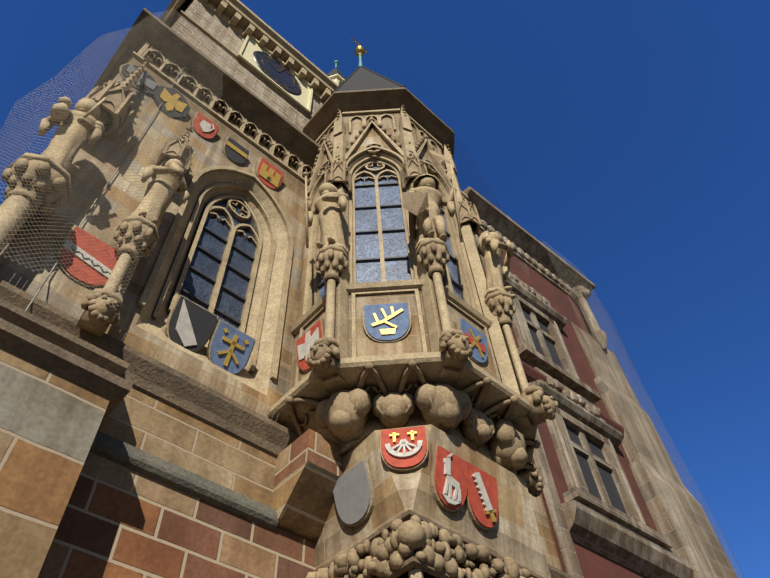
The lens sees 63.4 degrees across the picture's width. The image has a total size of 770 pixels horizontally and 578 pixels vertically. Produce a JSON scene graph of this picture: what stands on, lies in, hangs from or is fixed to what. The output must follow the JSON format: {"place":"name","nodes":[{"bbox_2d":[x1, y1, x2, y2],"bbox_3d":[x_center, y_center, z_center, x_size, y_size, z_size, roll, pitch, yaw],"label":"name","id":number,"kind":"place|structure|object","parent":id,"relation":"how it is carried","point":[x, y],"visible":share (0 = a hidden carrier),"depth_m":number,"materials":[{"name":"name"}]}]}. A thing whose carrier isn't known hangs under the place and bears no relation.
{"place":"outdoors","nodes":[
{"label":"outdoors","id":0,"kind":"place"},
{"bbox_2d":[0,195,32,252],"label":"column shaft","id":1,"kind":"object","parent":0,"point":[14,213],"depth_m":6.04,"materials":[{"name":"beige stone"}]},
{"bbox_2d":[1,153,71,216],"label":"column capital","id":2,"kind":"object","parent":1,"relation":"on","point":[54,187],"depth_m":6.48,"materials":[{"name":"beige stone"}]},
{"bbox_2d":[76,288,122,337],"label":"carved corbel","id":3,"kind":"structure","parent":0,"point":[97,318],"depth_m":5.93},
{"bbox_2d":[104,251,132,292],"bbox_3d":[-2.856,-0.089,6.582,0.182,0.920,0.173,35,-62,-26],"label":"column shaft","id":4,"kind":"object","parent":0,"point":[115,280],"depth_m":6.64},
{"bbox_2d":[113,216,159,263],"bbox_3d":[-2.889,-0.511,7.139,0.458,0.520,0.444,35,-62,-26],"label":"column capital","id":5,"kind":"object","parent":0,"point":[152,239],"visible":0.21,"depth_m":7.10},
{"bbox_2d":[37,452,314,577],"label":"brown tower blocks","id":6,"kind":"structure","parent":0,"point":[118,521],"depth_m":5.34,"materials":[{"name":"brown brick"}]},
{"bbox_2d":[89,431,278,529],"bbox_3d":[0.179,3.187,6.992,7.580,0.220,0.075,35,-62,-26],"label":"stone ledge","id":7,"kind":"object","parent":6,"relation":"on","point":[115,450],"visible":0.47,"depth_m":5.74,"materials":[{"name":"grey stone"}]},
{"bbox_2d":[179,201,255,337],"bbox_3d":[-2.403,-0.465,9.299,1.000,3.419,0.001,35,-62,-26],"label":"tower window glass","id":8,"kind":"object","parent":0,"point":[201,287],"visible":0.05,"depth_m":9.10,"materials":[{"name":"blue glass"}]},
{"bbox_2d":[181,226,254,324],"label":"window bars","id":9,"kind":"object","parent":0,"point":[204,303],"depth_m":8.88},
{"bbox_2d":[155,0,322,167],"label":"tower wall","id":10,"kind":"structure","parent":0,"point":[210,22],"depth_m":13.92,"materials":[{"name":"beige stone"}]},
{"bbox_2d":[98,388,436,577],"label":"big tower blocks","id":11,"kind":"structure","parent":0,"point":[138,419],"depth_m":6.23,"materials":[{"name":"beige stone"}]},
{"bbox_2d":[57,63,498,530],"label":"coats of arms","id":12,"kind":"object","parent":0,"point":[462,471],"depth_m":6.60},
{"bbox_2d":[159,88,496,521],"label":"shield emblems","id":13,"kind":"object","parent":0,"point":[265,174],"visible":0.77,"depth_m":7.80,"materials":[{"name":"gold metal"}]},
{"bbox_2d":[324,277,335,337],"bbox_3d":[-0.679,0.319,7.715,0.168,1.410,0.160,35,-62,-26],"label":"column shaft","id":14,"kind":"object","parent":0,"point":[330,310],"visible":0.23,"depth_m":7.74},
{"bbox_2d":[316,244,347,285],"bbox_3d":[-0.724,-0.265,8.487,0.434,0.572,0.421,-22,-55,13],"label":"column capital","id":15,"kind":"object","parent":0,"point":[331,260],"visible":0.94,"depth_m":8.43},
{"bbox_2d":[210,302,487,373],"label":"blue shields","id":16,"kind":"object","parent":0,"point":[401,320],"visible":0.58,"depth_m":7.70,"materials":[{"name":"blue paint"}]},
{"bbox_2d":[0,0,769,577],"label":"sky","id":17,"kind":"structure","parent":0,"point":[630,139],"materials":[{"name":"blue"}]},
{"bbox_2d":[289,110,501,424],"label":"oriel walls","id":18,"kind":"structure","parent":0,"point":[410,342],"depth_m":8.25,"materials":[{"name":"beige stone"}]},
{"bbox_2d":[307,336,339,379],"bbox_3d":[-0.698,0.744,6.944,0.410,0.450,0.380,-22,-55,13],"label":"carved corbel","id":19,"kind":"object","parent":18,"relation":"attached to","point":[323,354],"visible":1,"depth_m":6.86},
{"bbox_2d":[303,172,347,255],"bbox_3d":[-0.871,-1.141,9.399,0.714,1.942,0.541,-22,-48,13],"label":"oriel statue","id":20,"kind":"object","parent":18,"relation":"attached to","point":[328,207],"visible":0.92,"depth_m":9.28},
{"bbox_2d":[324,146,351,192],"bbox_3d":[-0.836,-2.182,11.170,0.429,1.758,0.462,-22,-55,13],"label":"statue canopy","id":21,"kind":"object","parent":18,"relation":"attached to","point":[337,172],"visible":0.69,"depth_m":10.68,"materials":[{"name":"stone"}]},
{"bbox_2d":[302,87,453,160],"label":"oriel cornices","id":22,"kind":"object","parent":18,"relation":"attached to","point":[417,110],"visible":0.56,"depth_m":13.57,"materials":[{"name":"brown stone"}]},
{"bbox_2d":[319,166,463,299],"bbox_3d":[0.366,-0.494,10.799,2.620,4.025,1.420,35,-62,-26],"label":"oriel glass","id":23,"kind":"object","parent":18,"relation":"in","point":[394,245],"visible":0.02,"depth_m":9.83,"materials":[{"name":"glass"}]},
{"bbox_2d":[318,182,462,290],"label":"window bars","id":24,"kind":"object","parent":23,"relation":"attached to","point":[321,284],"depth_m":9.88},
{"bbox_2d":[333,66,453,130],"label":"roof","id":25,"kind":"structure","parent":18,"relation":"on","point":[361,78],"depth_m":15.32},
{"bbox_2d":[351,38,367,56],"bbox_3d":[-0.940,-8.970,23.099,0.760,1.520,0.400,35,-62,-26],"label":"finial","id":26,"kind":"object","parent":25,"relation":"on","point":[359,48],"visible":0.88,"depth_m":22.54,"materials":[{"name":"gold metal"}]},
{"bbox_2d":[358,52,362,65],"bbox_3d":[-0.863,-7.982,21.793,0.200,1.800,0.200,35,-62,-26],"label":"finial pole","id":27,"kind":"object","parent":25,"relation":"on","point":[360,60],"visible":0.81,"depth_m":21.77,"materials":[{"name":"teal metal"}]},
{"bbox_2d":[267,106,537,481],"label":"oriel trim","id":28,"kind":"structure","parent":18,"relation":"attached to","point":[390,368],"depth_m":8.45,"materials":[{"name":"beige stone"}]},
{"bbox_2d":[307,105,452,189],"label":"oriel crockets","id":29,"kind":"object","parent":28,"relation":"attached to","point":[384,130],"visible":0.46,"depth_m":12.51,"materials":[{"name":"beige stone"}]},
{"bbox_2d":[400,142,427,188],"bbox_3d":[0.485,-2.268,11.182,0.429,1.758,0.462,15,-55,-14],"label":"statue canopy","id":30,"kind":"object","parent":18,"relation":"attached to","point":[413,166],"visible":0.69,"depth_m":10.70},
{"bbox_2d":[402,149,462,250],"bbox_3d":[0.627,-1.321,9.548,0.911,2.247,0.577,15,-48,-14],"label":"oriel statue","id":31,"kind":"object","parent":18,"relation":"attached to","point":[423,199],"visible":0.92,"depth_m":9.22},
{"bbox_2d":[455,184,481,235],"bbox_3d":[1.462,-1.585,11.757,0.462,1.758,0.429,-22,-55,13],"label":"statue canopy","id":32,"kind":"object","parent":18,"relation":"attached to","point":[467,212],"visible":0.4,"depth_m":11.21,"materials":[{"name":"stone"}]},
{"bbox_2d":[454,135,531,276],"bbox_3d":[2.158,-0.333,13.761,1.937,5.500,4.626,-22,-55,13],"label":"net","id":33,"kind":"object","parent":18,"relation":"attached to","point":[491,206],"visible":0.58,"depth_m":13.74,"materials":[{"name":"beige fabric"}]},
{"bbox_2d":[478,231,515,298],"bbox_3d":[1.791,-0.379,9.986,0.565,1.709,0.703,-18,-54,19],"label":"oriel statue","id":34,"kind":"object","parent":18,"relation":"attached to","point":[491,246],"visible":0.9,"depth_m":9.96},
{"bbox_2d":[409,568,422,577],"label":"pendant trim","id":35,"kind":"structure","parent":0,"point":[415,573],"depth_m":5.20,"materials":[{"name":"beige stone"}]},
{"bbox_2d":[439,328,472,370],"bbox_3d":[0.806,0.646,6.958,0.410,0.450,0.380,15,-55,-14],"label":"carved corbel","id":36,"kind":"object","parent":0,"point":[455,346],"visible":1,"depth_m":6.87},
{"bbox_2d":[432,271,451,330],"bbox_3d":[0.718,0.228,7.729,0.168,1.410,0.160,35,-62,-26],"label":"column shaft","id":37,"kind":"object","parent":36,"relation":"on","point":[442,303],"visible":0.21,"depth_m":7.75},
{"bbox_2d":[416,238,449,277],"bbox_3d":[0.673,-0.356,8.500,0.434,0.572,0.421,15,-55,-14],"label":"column capital","id":38,"kind":"object","parent":37,"relation":"on","point":[432,254],"visible":0.9,"depth_m":8.44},
{"bbox_2d":[526,469,543,496],"bbox_3d":[1.988,2.623,8.524,0.380,0.450,0.410,15,-55,-14],"label":"carved corbel","id":39,"kind":"object","parent":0,"point":[535,485],"visible":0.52,"depth_m":8.37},
{"bbox_2d":[521,385,557,425],"bbox_3d":[1.919,1.424,7.612,0.380,0.450,0.410,-22,-55,13],"label":"carved corbel","id":40,"kind":"object","parent":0,"point":[544,406],"visible":0.98,"depth_m":7.50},
{"bbox_2d":[501,323,528,395],"bbox_3d":[1.752,0.951,8.336,0.168,1.410,0.160,35,-62,-26],"label":"column shaft","id":41,"kind":"object","parent":40,"relation":"on","point":[515,359],"visible":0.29,"depth_m":8.31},
{"bbox_2d":[484,290,515,327],"bbox_3d":[1.706,0.367,9.108,0.421,0.572,0.434,-22,-55,13],"label":"column capital","id":42,"kind":"object","parent":41,"relation":"on","point":[500,304],"visible":0.65,"depth_m":9.05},
{"bbox_2d":[478,230,657,577],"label":"red wall","id":43,"kind":"structure","parent":0,"point":[593,564],"depth_m":14.04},
{"bbox_2d":[463,187,737,577],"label":"building","id":44,"kind":"structure","parent":0,"point":[630,539],"depth_m":13.64,"materials":[{"name":"beige stone"}]},
{"bbox_2d":[521,307,626,513],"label":"window panes","id":45,"kind":"structure","parent":44,"relation":"attached to","point":[610,487],"depth_m":13.13,"materials":[{"name":"grey glass"}]},
{"bbox_2d":[543,241,744,577],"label":"net","id":46,"kind":"object","parent":44,"relation":"attached to","point":[641,401],"visible":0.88,"depth_m":15.27,"materials":[{"name":"beige fabric"}]},
{"label":"ground","id":47,"kind":"structure","parent":0,"visible":0},
{"bbox_2d":[0,348,109,577],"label":"stone block wall","id":48,"kind":"structure","parent":47,"relation":"on","point":[50,421],"depth_m":4.43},
{"bbox_2d":[0,298,132,421],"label":"buttress weatherings","id":49,"kind":"object","parent":48,"relation":"on","point":[30,337],"visible":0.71,"depth_m":5.10,"materials":[{"name":"stone"}]},
{"bbox_2d":[0,0,562,570],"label":"stone wall","id":50,"kind":"structure","parent":47,"relation":"on","point":[290,194],"depth_m":7.92,"materials":[{"name":"beige stone"}]},
{"bbox_2d":[32,97,106,171],"bbox_3d":[-3.734,-1.805,7.328,0.680,1.635,0.530,8,-47,-10],"label":"corner madonna statue","id":51,"kind":"object","parent":50,"relation":"attached to","point":[80,125],"depth_m":7.33,"materials":[{"name":"beige stone"}]},
{"bbox_2d":[0,10,232,308],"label":"net","id":52,"kind":"object","parent":50,"relation":"attached to","point":[86,85],"visible":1,"depth_m":7.31,"materials":[{"name":"beige fabric"}]},
{"bbox_2d":[85,56,151,137],"bbox_3d":[-3.904,-3.074,9.426,0.543,2.751,0.595,8,-54,-10],"label":"statue canopy","id":53,"kind":"object","parent":50,"relation":"attached to","point":[131,83],"depth_m":8.64,"materials":[{"name":"stone"}]},
{"bbox_2d":[87,80,174,162],"bbox_3d":[-3.559,-2.216,8.948,1.420,1.360,0.250,35,-62,-26],"label":"canopy backing","id":54,"kind":"object","parent":50,"relation":"attached to","point":[106,113],"depth_m":8.49,"materials":[{"name":"stone"}]},
{"bbox_2d":[130,159,188,229],"bbox_3d":[-2.846,-1.210,7.897,0.624,1.517,0.501,35,-55,-26],"label":"statue","id":55,"kind":"object","parent":50,"relation":"attached to","point":[182,189],"depth_m":7.90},
{"bbox_2d":[154,127,194,171],"bbox_3d":[-3.089,-2.164,9.445,0.442,1.425,0.476,35,-62,-26],"label":"statue canopy","id":56,"kind":"object","parent":50,"relation":"attached to","point":[190,156],"depth_m":9.03,"materials":[{"name":"stone"}]},
{"bbox_2d":[238,35,312,112],"bbox_3d":[-2.590,-5.182,14.997,2.011,1.701,0.130,35,-62,-26],"label":"clock frame","id":57,"kind":"object","parent":50,"relation":"attached to","point":[250,46],"visible":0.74,"depth_m":14.85,"materials":[{"name":"beige stone"}]},
{"bbox_2d":[253,51,301,94],"bbox_3d":[-2.570,-5.200,14.984,1.440,1.440,0.020,35,-62,-26],"label":"clock","id":58,"kind":"object","parent":57,"relation":"in","point":[284,77],"visible":0.88,"depth_m":14.91,"materials":[{"name":"blue metal"}]},
{"bbox_2d":[255,52,300,92],"bbox_3d":[-2.556,-5.213,14.975,1.332,1.332,0.017,35,-62,-26],"label":"clock face","id":59,"kind":"object","parent":58,"relation":"attached to","point":[266,71],"visible":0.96,"depth_m":14.96},
{"bbox_2d":[0,67,557,510],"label":"facade clutter","id":60,"kind":"object","parent":50,"relation":"attached to","point":[42,285],"visible":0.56,"depth_m":6.85,"materials":[{"name":"grey"}]},
{"bbox_2d":[0,8,574,577],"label":"tower cornices","id":61,"kind":"object","parent":50,"relation":"attached to","point":[182,392],"visible":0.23,"depth_m":6.84,"materials":[{"name":"beige stone"}]},
{"bbox_2d":[125,0,467,395],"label":"tower trim","id":62,"kind":"structure","parent":50,"relation":"attached to","point":[273,245],"depth_m":9.98,"materials":[{"name":"beige stone"}]},
{"bbox_2d":[271,461,338,541],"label":"buttress blocks","id":63,"kind":"structure","parent":50,"relation":"attached to","point":[303,499],"depth_m":6.38,"materials":[{"name":"beige stone"}]},
{"bbox_2d":[273,429,342,487],"bbox_3d":[0.171,2.663,7.374,3.240,0.420,0.660,35,-62,-26],"label":"pier masonry","id":64,"kind":"object","parent":63,"relation":"on","point":[315,448],"visible":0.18,"depth_m":6.63,"materials":[{"name":"red brick"}]},
{"bbox_2d":[328,73,343,84],"bbox_3d":[-1.472,-5.467,18.111,0.865,2.360,0.749,35,-62,-26],"label":"turret body","id":65,"kind":"object","parent":50,"relation":"on","point":[337,78],"visible":0.19,"depth_m":18.70,"materials":[{"name":"beige stone"}]},
{"bbox_2d":[327,67,344,79],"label":"turret roof","id":66,"kind":"structure","parent":65,"relation":"on","point":[335,70],"depth_m":19.29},
{"bbox_2d":[312,424,550,577],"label":"wall","id":67,"kind":"structure","parent":47,"relation":"on","point":[513,533],"depth_m":6.32,"materials":[{"name":"beige stone"}]},
{"bbox_2d":[285,360,540,577],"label":"carved foliage ornament","id":68,"kind":"object","parent":67,"relation":"attached to","point":[341,414],"visible":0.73,"depth_m":6.73,"materials":[{"name":"beige stone"}]},
{"bbox_2d":[316,510,543,577],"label":"pendant frieze band","id":69,"kind":"object","parent":67,"relation":"attached to","point":[411,563],"visible":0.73,"depth_m":5.53,"materials":[{"name":"beige stone"}]}
]}

